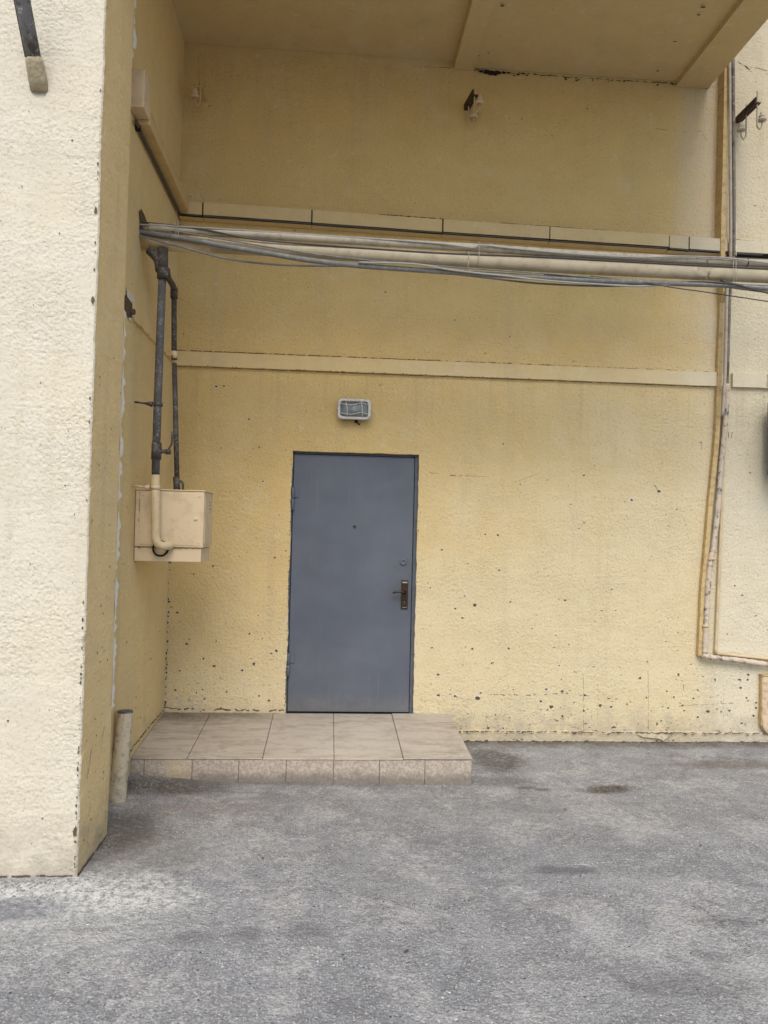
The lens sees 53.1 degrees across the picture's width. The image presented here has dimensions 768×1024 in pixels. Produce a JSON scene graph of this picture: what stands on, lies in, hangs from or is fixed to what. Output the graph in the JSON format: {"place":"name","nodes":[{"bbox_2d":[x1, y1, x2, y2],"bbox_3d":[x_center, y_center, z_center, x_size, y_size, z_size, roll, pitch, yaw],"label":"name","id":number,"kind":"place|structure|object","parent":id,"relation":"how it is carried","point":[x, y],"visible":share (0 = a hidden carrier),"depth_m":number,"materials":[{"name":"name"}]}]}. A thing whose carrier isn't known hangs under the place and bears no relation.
{"place":"outdoors","nodes":[
{"label":"outdoors","id":0,"kind":"place"},
{"bbox_2d":[0,741,767,1023],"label":"ground","id":1,"kind":"structure","parent":0,"point":[269,917],"depth_m":3.38,"materials":[{"name":"grey asphalt"}]},
{"bbox_2d":[109,709,132,802],"bbox_3d":[-1.542,1.452,4.481,0.103,0.576,0.132,0,-2,43],"label":"pipe stub","id":2,"kind":"object","parent":1,"relation":"on","point":[120,764],"visible":0.91,"depth_m":4.45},
{"bbox_2d":[131,712,471,785],"bbox_3d":[-0.552,1.688,5.452,2.199,0.292,0.976,1,-1,-4],"label":"entrance step","id":3,"kind":"object","parent":1,"relation":"on","point":[412,749],"visible":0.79,"depth_m":5.14,"materials":[{"name":"tile"}]},
{"bbox_2d":[0,741,765,1023],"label":"grit","id":4,"kind":"object","parent":1,"relation":"on","point":[45,882],"visible":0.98,"depth_m":3.69,"materials":[{"name":"stone"}]},
{"bbox_2d":[0,0,767,877],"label":"building","id":5,"kind":"structure","parent":1,"relation":"on","point":[486,522],"depth_m":6.02,"materials":[{"name":"paint"}]},
{"bbox_2d":[13,0,47,90],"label":"pole holder","id":6,"kind":"object","parent":5,"relation":"attached to","point":[36,73],"visible":0.99,"depth_m":3.52,"materials":[{"name":"grey metal"}]},
{"bbox_2d":[132,246,174,556],"bbox_3d":[-1.422,-0.685,4.803,0.252,1.930,0.159,1,-1,-4],"label":"gas pipe","id":7,"kind":"object","parent":5,"relation":"attached to","point":[159,257],"visible":1,"depth_m":4.75,"materials":[{"name":"grey metal"}]},
{"bbox_2d":[131,69,188,213],"bbox_3d":[-1.483,-2.418,5.161,0.086,0.280,1.400,1,-1,-4],"label":"cable duct","id":8,"kind":"object","parent":5,"relation":"attached to","point":[146,128],"visible":0.99,"depth_m":4.79,"materials":[{"name":"paint"}]},
{"bbox_2d":[134,489,213,561],"bbox_3d":[-1.363,0.090,5.015,0.432,0.456,0.368,1,-1,-4],"label":"meter box","id":9,"kind":"object","parent":5,"relation":"attached to","point":[186,522],"visible":0.96,"depth_m":4.84,"materials":[{"name":"paint"}]},
{"bbox_2d":[167,268,183,489],"bbox_3d":[-1.360,-0.835,4.965,0.136,1.417,0.268,1,-1,-4],"label":"thin pipe","id":10,"kind":"object","parent":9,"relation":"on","point":[174,353],"visible":0.82,"depth_m":5.06,"materials":[{"name":"grey metal"}]},
{"bbox_2d":[204,497,212,542],"bbox_3d":[-1.155,0.055,5.033,0.015,0.297,0.295,1,-1,-4],"label":"side door","id":11,"kind":"structure","parent":9,"relation":"in","point":[208,501],"depth_m":5.02,"materials":[{"name":"paint"}]},
{"bbox_2d":[190,72,206,106],"bbox_3d":[-1.421,-3.192,5.876,0.098,0.266,0.216,1,-1,-4],"label":"insulator bracket","id":12,"kind":"object","parent":5,"relation":"attached to","point":[194,95],"visible":1,"depth_m":5.80,"materials":[{"name":"metal"}]},
{"bbox_2d":[286,451,418,714],"bbox_3d":[-0.249,0.645,6.052,1.031,2.258,0.186,1,-1,-4],"label":"door","id":13,"kind":"structure","parent":5,"relation":"in","point":[352,589],"depth_m":6.03,"materials":[{"name":"paint"}]},
{"bbox_2d":[337,398,370,424],"bbox_3d":[-0.232,-0.778,5.959,0.260,0.193,0.115,1,-1,-4],"label":"bulkhead lamp","id":14,"kind":"object","parent":5,"relation":"attached to","point":[356,410],"visible":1,"depth_m":5.92,"materials":[{"name":"paint"}]},
{"bbox_2d":[140,236,767,283],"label":"pipe","id":15,"kind":"object","parent":5,"relation":"attached to","point":[583,267],"visible":0.74,"depth_m":4.94,"materials":[{"name":"beige paint"}]},
{"bbox_2d":[139,235,767,292],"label":"cable","id":16,"kind":"object","parent":15,"relation":"hanging from","point":[244,261],"visible":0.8,"depth_m":4.90,"materials":[{"name":"black rubber"}]},
{"bbox_2d":[170,230,767,285],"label":"cable","id":17,"kind":"object","parent":15,"relation":"attached to","point":[426,264],"visible":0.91,"depth_m":4.87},
{"bbox_2d":[590,276,767,301],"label":"cable","id":18,"kind":"object","parent":15,"relation":"hanging from","point":[694,290],"visible":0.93,"depth_m":5.03,"materials":[{"name":"black rubber"}]},
{"bbox_2d":[729,256,738,282],"bbox_3d":[2.295,-1.590,5.085,0.039,0.206,0.136,1,-1,-4],"label":"tie wire","id":19,"kind":"object","parent":15,"relation":"attached to","point":[735,269],"visible":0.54,"depth_m":5.03,"materials":[{"name":"grey metal"}]},
{"bbox_2d":[140,230,767,290],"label":"corrugated conduit","id":20,"kind":"object","parent":5,"relation":"attached to","point":[340,263],"visible":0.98,"depth_m":4.91,"materials":[{"name":"grey plastic"}]},
{"bbox_2d":[142,223,767,267],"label":"pipe","id":21,"kind":"object","parent":5,"relation":"attached to","point":[400,244],"visible":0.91,"depth_m":4.92,"materials":[{"name":"beige metal"}]},
{"bbox_2d":[140,224,767,263],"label":"cable","id":22,"kind":"object","parent":21,"relation":"attached to","point":[722,257],"visible":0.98,"depth_m":4.91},
{"bbox_2d":[142,222,767,269],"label":"cable","id":23,"kind":"object","parent":21,"relation":"attached to","point":[464,253],"visible":0.97,"depth_m":4.92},
{"bbox_2d":[179,201,767,258],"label":"cable duct","id":24,"kind":"object","parent":5,"relation":"attached to","point":[436,228],"visible":0.99,"depth_m":6.04,"materials":[{"name":"paint"}]},
{"bbox_2d":[464,83,483,125],"bbox_3d":[0.709,-3.182,6.020,0.097,0.256,0.244,2,-1,-12],"label":"insulator bracket","id":25,"kind":"object","parent":5,"relation":"attached to","point":[470,101],"visible":1,"depth_m":5.99,"materials":[{"name":"metal"}]},
{"bbox_2d":[358,261,767,286],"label":"cable","id":26,"kind":"object","parent":5,"relation":"attached to","point":[418,264],"visible":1,"depth_m":4.94,"materials":[{"name":"black rubber"}]},
{"bbox_2d":[544,274,767,293],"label":"cable","id":27,"kind":"object","parent":5,"relation":"attached to","point":[725,282],"visible":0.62,"depth_m":5.04,"materials":[{"name":"black rubber"}]},
{"bbox_2d":[696,66,727,655],"bbox_3d":[2.651,-1.238,6.181,0.173,4.773,0.097,1,-1,-4],"label":"flat trunking","id":28,"kind":"object","parent":5,"relation":"attached to","point":[721,186],"visible":0.94,"depth_m":6.18,"materials":[{"name":"paint"}]},
{"bbox_2d":[714,463,724,653],"bbox_3d":[2.714,0.156,6.185,0.086,1.971,0.025,1,-1,-4],"label":"conduit","id":29,"kind":"object","parent":5,"relation":"attached to","point":[718,581],"visible":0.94,"depth_m":6.17,"materials":[{"name":"beige paint"}]},
{"bbox_2d":[721,62,731,415],"bbox_3d":[2.753,-2.209,6.146,0.072,2.895,0.025,1,-1,-4],"label":"conduit","id":30,"kind":"object","parent":5,"relation":"attached to","point":[730,232],"visible":0.81,"depth_m":6.14,"materials":[{"name":"beige metal"}]},
{"bbox_2d":[697,58,767,666],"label":"plastered pipe","id":31,"kind":"object","parent":5,"relation":"attached to","point":[716,520],"visible":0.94,"depth_m":6.15,"materials":[{"name":"paint"}]},
{"bbox_2d":[716,652,767,659],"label":"conduit","id":32,"kind":"object","parent":5,"relation":"attached to","point":[742,656],"visible":1,"depth_m":6.17,"materials":[{"name":"beige paint"}]},
{"bbox_2d":[735,91,766,139],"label":"insulator bracket","id":33,"kind":"object","parent":5,"relation":"attached to","point":[747,110],"visible":1,"depth_m":6.12,"materials":[{"name":"metal"}]},
{"bbox_2d":[758,674,767,733],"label":"wall cabinet","id":34,"kind":"object","parent":5,"relation":"attached to","point":[763,701],"depth_m":6.15,"materials":[{"name":"metal"}]},
{"bbox_2d":[767,409,767,474],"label":"wall unit","id":35,"kind":"structure","parent":5,"relation":"attached to","point":[767,441],"depth_m":6.15,"materials":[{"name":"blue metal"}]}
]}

